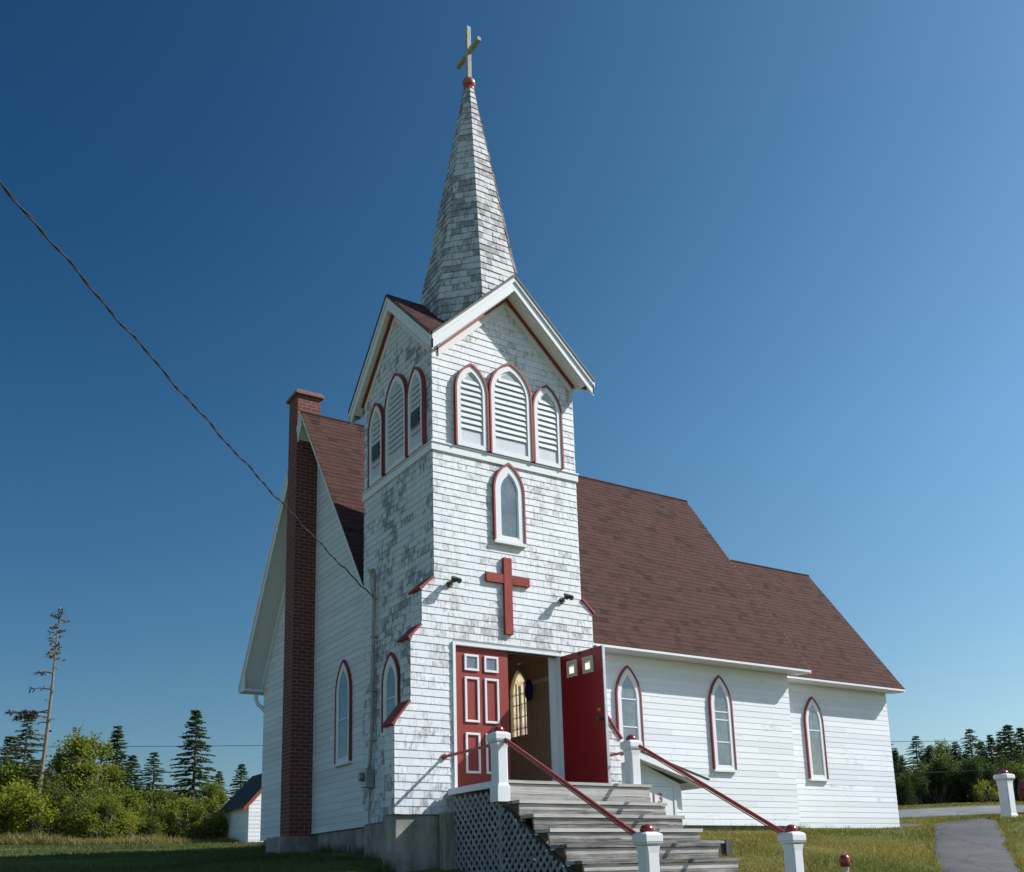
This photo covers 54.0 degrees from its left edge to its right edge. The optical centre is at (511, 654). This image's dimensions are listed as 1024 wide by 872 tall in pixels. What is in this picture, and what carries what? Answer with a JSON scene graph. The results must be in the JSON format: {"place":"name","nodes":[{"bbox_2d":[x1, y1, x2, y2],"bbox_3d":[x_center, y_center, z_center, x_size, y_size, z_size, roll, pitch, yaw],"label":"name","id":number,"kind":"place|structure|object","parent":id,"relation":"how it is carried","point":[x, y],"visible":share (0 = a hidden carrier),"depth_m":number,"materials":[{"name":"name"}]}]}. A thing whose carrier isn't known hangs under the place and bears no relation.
{"place":"outdoors","nodes":[
{"label":"outdoors","id":0,"kind":"place"},
{"bbox_2d":[0,829,238,845],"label":"tall grass","id":1,"kind":"structure","parent":0,"point":[23,838],"depth_m":37.22,"materials":[{"name":"green plant"}]},
{"bbox_2d":[0,741,936,747],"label":"power line","id":2,"kind":"object","parent":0,"point":[262,745],"visible":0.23,"depth_m":65.18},
{"bbox_2d":[0,801,1023,871],"bbox_3d":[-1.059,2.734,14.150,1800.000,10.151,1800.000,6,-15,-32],"label":"ground","id":3,"kind":"structure","parent":0,"point":[577,868],"depth_m":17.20,"materials":[{"name":"green plant"}]},
{"bbox_2d":[0,802,15,833],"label":"shrub","id":4,"kind":"object","parent":3,"relation":"on","point":[4,822],"visible":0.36,"depth_m":38.17,"materials":[{"name":"green plant"}]},
{"bbox_2d":[0,736,21,769],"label":"spruce tree","id":5,"kind":"object","parent":3,"relation":"on","point":[10,746],"visible":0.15,"depth_m":44.86,"materials":[{"name":"green plant"}]},
{"bbox_2d":[0,761,37,823],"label":"shrub","id":6,"kind":"object","parent":3,"relation":"on","point":[19,781],"visible":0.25,"depth_m":40.23,"materials":[{"name":"green plant"}]},
{"bbox_2d":[0,791,48,834],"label":"shrub","id":7,"kind":"object","parent":3,"relation":"on","point":[11,817],"visible":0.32,"depth_m":38.28,"materials":[{"name":"green plant"}]},
{"bbox_2d":[0,717,50,791],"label":"spruce tree","id":8,"kind":"object","parent":3,"relation":"on","point":[21,738],"visible":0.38,"depth_m":41.50,"materials":[{"name":"green plant"}]},
{"bbox_2d":[0,754,55,826],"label":"shrub","id":9,"kind":"object","parent":3,"relation":"on","point":[16,775],"visible":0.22,"depth_m":40.16,"materials":[{"name":"green plant"}]},
{"bbox_2d":[0,607,68,806],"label":"dead tree","id":10,"kind":"object","parent":3,"relation":"on","point":[22,714],"visible":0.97,"depth_m":40.79,"materials":[{"name":"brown wood"}]},
{"bbox_2d":[0,777,76,834],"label":"shrub","id":11,"kind":"object","parent":3,"relation":"on","point":[28,805],"visible":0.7,"depth_m":37.92,"materials":[{"name":"green plant"}]},
{"bbox_2d":[21,762,66,780],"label":"leafy tree","id":12,"kind":"object","parent":3,"relation":"on","point":[49,771],"visible":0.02,"depth_m":44.45,"materials":[{"name":"green plant"}]},
{"bbox_2d":[39,784,62,834],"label":"shrub","id":13,"kind":"object","parent":3,"relation":"on","point":[51,802],"visible":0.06,"depth_m":40.52,"materials":[{"name":"green plant"}]},
{"bbox_2d":[23,807,84,837],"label":"shrub","id":14,"kind":"object","parent":3,"relation":"on","point":[68,828],"visible":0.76,"depth_m":38.02,"materials":[{"name":"green plant"}]},
{"bbox_2d":[43,782,83,834],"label":"shrub","id":15,"kind":"object","parent":3,"relation":"on","point":[58,801],"visible":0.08,"depth_m":40.56,"materials":[{"name":"green plant"}]},
{"bbox_2d":[37,776,125,838],"bbox_3d":[-17.081,6.267,39.547,3.562,2.892,3.853,6,-15,-30],"label":"shrub","id":16,"kind":"object","parent":3,"relation":"on","point":[57,792],"visible":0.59,"depth_m":39.03,"materials":[{"name":"green plant"}]},
{"bbox_2d":[43,724,121,818],"bbox_3d":[-18.050,5.485,42.041,3.524,5.218,3.560,-10,-15,33],"label":"leafy tree","id":17,"kind":"object","parent":3,"relation":"on","point":[83,765],"visible":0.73,"depth_m":41.58,"materials":[{"name":"green plant"}]},
{"bbox_2d":[66,792,124,838],"bbox_3d":[-15.902,6.496,38.998,1.945,2.206,3.042,-1,-13,-4],"label":"shrub","id":18,"kind":"object","parent":3,"relation":"on","point":[113,806],"visible":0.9,"depth_m":38.43,"materials":[{"name":"green plant"}]},
{"bbox_2d":[67,785,137,802],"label":"shrub","id":19,"kind":"object","parent":3,"relation":"on","point":[115,792],"visible":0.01,"depth_m":43.08,"materials":[{"name":"green plant"}]},
{"bbox_2d":[82,759,136,794],"bbox_3d":[-17.797,6.316,43.403,2.932,3.939,2.902,-8,-14,27],"label":"leafy tree","id":20,"kind":"object","parent":3,"relation":"on","point":[112,770],"visible":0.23,"depth_m":43.54,"materials":[{"name":"green plant"}]},
{"bbox_2d":[84,788,146,835],"bbox_3d":[-16.378,6.762,41.382,2.604,2.538,3.006,0,-13,-7],"label":"shrub","id":21,"kind":"object","parent":3,"relation":"on","point":[130,800],"visible":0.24,"depth_m":41.66,"materials":[{"name":"green plant"}]},
{"bbox_2d":[95,809,139,836],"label":"shrub","id":22,"kind":"object","parent":3,"relation":"on","point":[123,811],"visible":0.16,"depth_m":40.23,"materials":[{"name":"green plant"}]},
{"bbox_2d":[103,726,135,793],"bbox_3d":[-18.173,6.020,46.451,3.126,5.614,2.752,-3,-13,5],"label":"spruce tree","id":23,"kind":"object","parent":3,"relation":"on","point":[117,746],"visible":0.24,"depth_m":46.68,"materials":[{"name":"green plant"}]},
{"bbox_2d":[108,796,152,833],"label":"shrub","id":24,"kind":"object","parent":3,"relation":"on","point":[145,815],"visible":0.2,"depth_m":42.54,"materials":[{"name":"green plant"}]},
{"bbox_2d":[108,808,162,838],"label":"shrub","id":25,"kind":"object","parent":3,"relation":"on","point":[126,822],"visible":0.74,"depth_m":39.30,"materials":[{"name":"green plant"}]},
{"bbox_2d":[123,753,149,817],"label":"spruce tree","id":26,"kind":"object","parent":3,"relation":"on","point":[131,757],"visible":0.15,"depth_m":47.67,"materials":[{"name":"green plant"}]},
{"bbox_2d":[135,752,171,830],"bbox_3d":[-16.824,6.652,46.783,3.326,4.373,2.742,-5,-13,13],"label":"spruce tree","id":27,"kind":"object","parent":3,"relation":"on","point":[150,773],"visible":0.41,"depth_m":46.98,"materials":[{"name":"green plant"}]},
{"bbox_2d":[122,785,190,837],"bbox_3d":[-15.259,6.945,43.000,3.322,2.806,2.878,4,-14,-23],"label":"shrub","id":28,"kind":"object","parent":3,"relation":"on","point":[152,798],"visible":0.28,"depth_m":43.26,"materials":[{"name":"green plant"}]},
{"bbox_2d":[137,814,181,839],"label":"shrub","id":29,"kind":"object","parent":3,"relation":"on","point":[170,829],"visible":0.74,"depth_m":39.90,"materials":[{"name":"green plant"}]},
{"bbox_2d":[152,787,187,802],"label":"leafy tree","id":30,"kind":"object","parent":3,"relation":"on","point":[169,793],"visible":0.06,"depth_m":45.86,"materials":[{"name":"green plant"}]},
{"bbox_2d":[144,800,202,837],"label":"shrub","id":31,"kind":"object","parent":3,"relation":"on","point":[183,820],"visible":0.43,"depth_m":40.71,"materials":[{"name":"green plant"}]},
{"bbox_2d":[172,787,199,802],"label":"leafy tree","id":32,"kind":"object","parent":3,"relation":"on","point":[177,788],"visible":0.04,"depth_m":49.23,"materials":[{"name":"green plant"}]},
{"bbox_2d":[159,709,219,835],"bbox_3d":[-14.292,5.478,44.716,3.448,6.355,3.297,-4,-13,10],"label":"spruce tree","id":33,"kind":"object","parent":3,"relation":"on","point":[195,742],"visible":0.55,"depth_m":44.80,"materials":[{"name":"green plant"}]},
{"bbox_2d":[179,793,204,838],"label":"shrub","id":34,"kind":"object","parent":3,"relation":"on","point":[199,801],"visible":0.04,"depth_m":43.13,"materials":[{"name":"green plant"}]},
{"bbox_2d":[158,792,227,840],"bbox_3d":[-12.700,6.754,40.338,3.184,2.309,2.036,-2,-13,1],"label":"shrub","id":35,"kind":"object","parent":3,"relation":"on","point":[215,822],"visible":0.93,"depth_m":40.11,"materials":[{"name":"green plant"}]},
{"bbox_2d":[0,841,399,871],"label":"lawn grass","id":36,"kind":"structure","parent":3,"relation":"on","point":[146,854],"depth_m":17.95,"materials":[{"name":"green plant"}]},
{"bbox_2d":[194,810,229,840],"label":"shrub","id":37,"kind":"object","parent":3,"relation":"on","point":[203,817],"visible":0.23,"depth_m":40.45,"materials":[{"name":"green plant"}]},
{"bbox_2d":[198,779,229,837],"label":"leafy tree","id":38,"kind":"object","parent":3,"relation":"on","point":[221,796],"visible":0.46,"depth_m":42.64,"materials":[{"name":"green plant"}]},
{"bbox_2d":[207,771,228,805],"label":"spruce tree","id":39,"kind":"object","parent":3,"relation":"on","point":[220,776],"visible":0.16,"depth_m":49.77,"materials":[{"name":"green plant"}]},
{"bbox_2d":[224,762,248,803],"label":"spruce tree","id":40,"kind":"object","parent":3,"relation":"on","point":[242,772],"visible":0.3,"depth_m":50.05,"materials":[{"name":"green plant"}]},
{"bbox_2d":[218,773,262,842],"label":"shed","id":41,"kind":"structure","parent":3,"relation":"on","point":[242,806],"depth_m":38.99,"materials":[{"name":"white wood"}]},
{"bbox_2d":[238,25,904,871],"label":"church","id":42,"kind":"structure","parent":3,"relation":"on","point":[672,633],"depth_m":17.94,"materials":[{"name":"white paint"}]},
{"bbox_2d":[333,659,352,766],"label":"lancet window","id":43,"kind":"structure","parent":42,"relation":"in","point":[343,687],"depth_m":18.53,"materials":[{"name":"white glass"}]},
{"bbox_2d":[358,568,378,848],"bbox_3d":[-2.313,0.824,16.260,0.248,4.563,0.406,6,-15,-32],"label":"service conduit","id":44,"kind":"object","parent":42,"relation":"attached to","point":[366,777],"visible":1,"depth_m":16.23,"materials":[{"name":"metal"}]},
{"bbox_2d":[0,180,373,596],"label":"service cable","id":45,"kind":"object","parent":44,"relation":"attached to","point":[27,214],"visible":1,"depth_m":9.43,"materials":[{"name":"black rubber"}]},
{"bbox_2d":[367,403,385,486],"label":"louvre window","id":46,"kind":"structure","parent":42,"relation":"in","point":[376,421],"depth_m":17.22,"materials":[{"name":"white wood"}]},
{"bbox_2d":[380,652,400,736],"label":"lancet window","id":47,"kind":"structure","parent":42,"relation":"in","point":[390,683],"depth_m":15.87,"materials":[{"name":"white glass"}]},
{"bbox_2d":[384,373,407,474],"bbox_3d":[-1.905,-3.878,16.610,0.088,1.655,0.810,6,-15,-32],"label":"louvre window","id":48,"kind":"structure","parent":42,"relation":"in","point":[395,400],"depth_m":16.63,"materials":[{"name":"white wood"}]},
{"bbox_2d":[406,366,426,456],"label":"louvre window","id":49,"kind":"structure","parent":42,"relation":"in","point":[416,437],"depth_m":15.98,"materials":[{"name":"white wood"}]},
{"bbox_2d":[447,576,461,586],"bbox_3d":[-0.867,-1.103,15.057,0.174,0.156,0.226,6,-15,-32],"label":"floodlight","id":50,"kind":"object","parent":42,"relation":"attached to","point":[454,579],"visible":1,"depth_m":15.01,"materials":[{"name":"black metal"}]},
{"bbox_2d":[453,363,489,451],"bbox_3d":[-0.652,-3.950,15.986,0.610,1.455,0.088,6,-15,-32],"label":"louvre window","id":51,"kind":"structure","parent":42,"relation":"in","point":[470,390],"depth_m":15.96,"materials":[{"name":"white wood"}]},
{"bbox_2d":[456,646,510,785],"bbox_3d":[-0.446,0.934,15.024,0.942,2.082,0.067,6,-15,-32],"label":"door","id":52,"kind":"structure","parent":42,"relation":"in","point":[482,698],"depth_m":15.01,"materials":[{"name":"red paint"}]},
{"bbox_2d":[485,557,529,634],"bbox_3d":[-0.059,-0.903,15.636,0.805,1.235,0.050,6,-15,-32],"label":"wall cross","id":53,"kind":"object","parent":42,"relation":"attached to","point":[506,579],"depth_m":15.61,"materials":[{"name":"red wood"}]},
{"bbox_2d":[492,462,526,547],"bbox_3d":[-0.050,-2.396,16.007,0.590,1.390,0.085,6,-15,-32],"label":"lancet window","id":54,"kind":"structure","parent":42,"relation":"in","point":[508,492],"depth_m":15.99,"materials":[{"name":"white glass"}]},
{"bbox_2d":[487,362,533,462],"bbox_3d":[-0.031,-3.982,16.400,0.824,1.665,0.088,6,-15,-32],"label":"louvre window","id":55,"kind":"structure","parent":42,"relation":"in","point":[510,397],"depth_m":16.38,"materials":[{"name":"white wood"}]},
{"bbox_2d":[509,660,530,741],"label":"vestibule window","id":56,"kind":"structure","parent":42,"relation":"in","point":[519,706],"depth_m":17.46,"materials":[{"name":"yellow glass"}]},
{"bbox_2d":[525,679,532,699],"bbox_3d":[0.288,0.600,17.056,0.123,0.360,0.178,1,-13,-11],"label":"coat","id":57,"kind":"object","parent":42,"relation":"hanging from","point":[528,690],"visible":1,"depth_m":17.00,"materials":[{"name":"blue fabric"}]},
{"bbox_2d":[532,384,563,469],"bbox_3d":[0.578,-3.812,16.757,0.596,1.455,0.088,6,-15,-32],"label":"louvre window","id":58,"kind":"structure","parent":42,"relation":"in","point":[546,408],"depth_m":16.74,"materials":[{"name":"white wood"}]},
{"bbox_2d":[559,593,573,603],"bbox_3d":[0.874,-0.909,16.150,0.174,0.156,0.226,6,-15,-32],"label":"floodlight","id":59,"kind":"object","parent":42,"relation":"attached to","point":[566,597],"visible":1,"depth_m":16.10,"materials":[{"name":"black metal"}]},
{"bbox_2d":[560,645,610,782],"bbox_3d":[1.078,0.964,15.351,0.133,2.082,0.958,9,-16,-38],"label":"door","id":60,"kind":"structure","parent":42,"relation":"in","point":[583,673],"depth_m":15.33,"materials":[{"name":"red paint"}]},
{"bbox_2d":[615,665,644,751],"bbox_3d":[2.309,1.216,19.775,0.638,2.040,0.085,6,-15,-32],"label":"lancet window","id":61,"kind":"structure","parent":42,"relation":"in","point":[628,696],"depth_m":19.82,"materials":[{"name":"white glass"}]},
{"bbox_2d":[708,675,737,772],"bbox_3d":[4.399,1.444,21.088,0.638,2.050,0.085,6,-15,-32],"label":"lancet window","id":62,"kind":"structure","parent":42,"relation":"in","point":[720,707],"depth_m":21.06,"materials":[{"name":"white glass"}]},
{"bbox_2d":[803,696,829,781],"bbox_3d":[7.188,1.996,23.844,0.638,2.018,0.085,6,-15,-32],"label":"lancet window","id":63,"kind":"structure","parent":42,"relation":"in","point":[814,731],"depth_m":23.82,"materials":[{"name":"white glass"}]},
{"bbox_2d":[244,821,898,871],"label":"foundation weeds","id":64,"kind":"object","parent":3,"relation":"on","point":[357,852],"visible":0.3,"depth_m":18.46,"materials":[{"name":"green plant"}]},
{"bbox_2d":[439,725,805,871],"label":"staircase","id":65,"kind":"structure","parent":3,"relation":"on","point":[632,828],"depth_m":13.10,"materials":[{"name":"grey wood"}]},
{"bbox_2d":[664,840,732,855],"bbox_3d":[2.511,3.301,15.863,1.340,0.690,1.400,6,-15,-32],"label":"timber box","id":66,"kind":"object","parent":3,"relation":"on","point":[726,847],"visible":0.29,"depth_m":15.62,"materials":[{"name":"grey wood"}]},
{"bbox_2d":[839,854,849,871],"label":"garden stake","id":67,"kind":"object","parent":3,"relation":"on","point":[844,861],"visible":1,"depth_m":9.74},
{"bbox_2d":[896,776,905,805],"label":"shrub","id":68,"kind":"object","parent":3,"relation":"on","point":[899,798],"visible":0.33,"depth_m":43.07,"materials":[{"name":"green plant"}]},
{"bbox_2d":[898,754,907,774],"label":"spruce tree","id":69,"kind":"object","parent":3,"relation":"on","point":[902,759],"visible":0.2,"depth_m":48.43,"materials":[{"name":"green plant"}]},
{"bbox_2d":[892,747,914,799],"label":"spruce tree","id":70,"kind":"object","parent":3,"relation":"on","point":[896,761],"visible":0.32,"depth_m":45.71,"materials":[{"name":"green plant"}]},
{"bbox_2d":[895,766,917,804],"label":"shrub","id":71,"kind":"object","parent":3,"relation":"on","point":[901,782],"visible":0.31,"depth_m":42.97,"materials":[{"name":"green plant"}]},
{"bbox_2d":[903,771,917,805],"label":"spruce tree","id":72,"kind":"object","parent":3,"relation":"on","point":[908,786],"visible":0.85,"depth_m":40.67,"materials":[{"name":"green plant"}]},
{"bbox_2d":[902,735,928,802],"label":"spruce tree","id":73,"kind":"object","parent":3,"relation":"on","point":[917,752],"visible":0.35,"depth_m":46.41,"materials":[{"name":"green plant"}]},
{"bbox_2d":[901,770,931,804],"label":"shrub","id":74,"kind":"object","parent":3,"relation":"on","point":[914,781],"visible":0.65,"depth_m":41.74,"materials":[{"name":"green plant"}]},
{"bbox_2d":[898,751,960,804],"bbox_3d":[18.030,5.454,43.364,2.855,2.465,2.639,-2,-13,4],"label":"shrub","id":75,"kind":"object","parent":3,"relation":"on","point":[929,800],"visible":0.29,"depth_m":43.20,"materials":[{"name":"green plant"}]},
{"bbox_2d":[921,747,944,804],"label":"spruce tree","id":76,"kind":"object","parent":3,"relation":"on","point":[929,752],"visible":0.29,"depth_m":45.23,"materials":[{"name":"green plant"}]},
{"bbox_2d":[919,738,954,792],"bbox_3d":[19.682,5.406,45.860,1.798,3.073,1.672,-13,-17,41],"label":"leafy tree","id":77,"kind":"object","parent":3,"relation":"on","point":[942,747],"visible":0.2,"depth_m":45.91,"materials":[{"name":"green plant"}]},
{"bbox_2d":[916,757,964,803],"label":"shrub","id":78,"kind":"object","parent":3,"relation":"on","point":[957,785],"visible":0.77,"depth_m":42.14,"materials":[{"name":"green plant"}]},
{"bbox_2d":[920,750,967,803],"bbox_3d":[18.854,5.287,42.767,2.651,2.536,1.703,1,-13,-12],"label":"shrub","id":79,"kind":"object","parent":3,"relation":"on","point":[940,783],"visible":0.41,"depth_m":42.56,"materials":[{"name":"green plant"}]},
{"bbox_2d":[937,759,975,802],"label":"shrub","id":80,"kind":"object","parent":3,"relation":"on","point":[964,799],"visible":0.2,"depth_m":42.62,"materials":[{"name":"green plant"}]},
{"bbox_2d":[946,741,973,803],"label":"spruce tree","id":81,"kind":"object","parent":3,"relation":"on","point":[955,746],"visible":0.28,"depth_m":44.83,"materials":[{"name":"green plant"}]},
{"bbox_2d":[900,815,1023,871],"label":"path edge grass","id":82,"kind":"structure","parent":3,"relation":"on","point":[993,818],"depth_m":18.69,"materials":[{"name":"green plant"}]},
{"bbox_2d":[950,748,995,801],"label":"shrub","id":83,"kind":"object","parent":3,"relation":"on","point":[975,781],"visible":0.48,"depth_m":41.63,"materials":[{"name":"green plant"}]},
{"bbox_2d":[957,729,992,799],"bbox_3d":[20.387,4.972,44.426,2.870,3.494,2.366,-2,-13,0],"label":"spruce tree","id":84,"kind":"object","parent":3,"relation":"on","point":[971,738],"visible":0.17,"depth_m":44.61,"materials":[{"name":"green plant"}]},
{"bbox_2d":[973,741,994,802],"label":"spruce tree","id":85,"kind":"object","parent":3,"relation":"on","point":[980,742],"visible":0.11,"depth_m":45.30,"materials":[{"name":"green plant"}]},
{"bbox_2d":[970,778,998,802],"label":"shrub","id":86,"kind":"object","parent":3,"relation":"on","point":[993,793],"visible":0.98,"depth_m":39.56,"materials":[{"name":"green plant"}]},
{"bbox_2d":[957,749,1017,801],"bbox_3d":[19.279,5.046,40.898,1.601,2.384,2.492,4,-14,-24],"label":"shrub","id":87,"kind":"object","parent":3,"relation":"on","point":[987,774],"visible":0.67,"depth_m":40.97,"materials":[{"name":"green plant"}]},
{"bbox_2d":[983,734,998,774],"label":"spruce tree","id":88,"kind":"object","parent":3,"relation":"on","point":[990,739],"visible":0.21,"depth_m":45.18,"materials":[{"name":"green plant"}]},
{"bbox_2d":[972,756,1022,801],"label":"shrub","id":89,"kind":"object","parent":3,"relation":"on","point":[992,786],"visible":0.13,"depth_m":42.10,"materials":[{"name":"green plant"}]},
{"bbox_2d":[988,731,1017,800],"bbox_3d":[21.571,4.954,43.922,2.060,3.285,2.499,6,-15,-32],"label":"spruce tree","id":90,"kind":"object","parent":3,"relation":"on","point":[999,743],"visible":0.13,"depth_m":44.13,"materials":[{"name":"green plant"}]},
{"bbox_2d":[993,770,1017,817],"bbox_3d":[11.186,3.229,22.734,0.330,1.219,0.330,6,-15,-32],"label":"gate post","id":91,"kind":"object","parent":3,"relation":"on","point":[1004,779],"visible":0.92,"depth_m":22.66,"materials":[{"name":"white wood"}]},
{"bbox_2d":[989,725,1023,801],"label":"spruce tree","id":92,"kind":"object","parent":3,"relation":"on","point":[1009,744],"visible":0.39,"depth_m":43.02,"materials":[{"name":"green plant"}]},
{"bbox_2d":[994,769,1023,801],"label":"shrub","id":93,"kind":"object","parent":3,"relation":"on","point":[1016,782],"visible":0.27,"depth_m":40.53,"materials":[{"name":"green plant"}]},
{"bbox_2d":[1003,762,1022,801],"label":"shrub","id":94,"kind":"object","parent":3,"relation":"on","point":[1010,766],"visible":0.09,"depth_m":42.01,"materials":[{"name":"green plant"}]},
{"bbox_2d":[1006,759,1023,800],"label":"shrub","id":95,"kind":"object","parent":3,"relation":"on","point":[1019,772],"visible":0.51,"depth_m":40.38,"materials":[{"name":"green plant"}]},
{"bbox_2d":[1012,726,1023,763],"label":"spruce tree","id":96,"kind":"object","parent":3,"relation":"on","point":[1019,731],"visible":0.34,"depth_m":44.70,"materials":[{"name":"green plant"}]},
{"bbox_2d":[1018,781,1023,801],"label":"parked car","id":97,"kind":"object","parent":3,"relation":"on","point":[1021,790],"visible":1,"depth_m":26.50,"materials":[{"name":"red paint"}]},
{"bbox_2d":[0,0,1023,804],"label":"sky","id":98,"kind":"structure","parent":0,"point":[780,243],"materials":[{"name":"blue"}]},
{"bbox_2d":[896,768,1023,773],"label":"power line","id":99,"kind":"object","parent":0,"point":[959,771],"visible":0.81,"depth_m":27.15,"materials":[{"name":"black"}]},
{"bbox_2d":[898,805,1023,817],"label":"road","id":100,"kind":"structure","parent":0,"point":[946,811],"depth_m":32.69,"materials":[{"name":"grey asphalt"}]},
{"bbox_2d":[900,818,1023,871],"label":"path","id":101,"kind":"structure","parent":0,"point":[973,845],"depth_m":18.36,"materials":[{"name":"concrete"}]}
]}

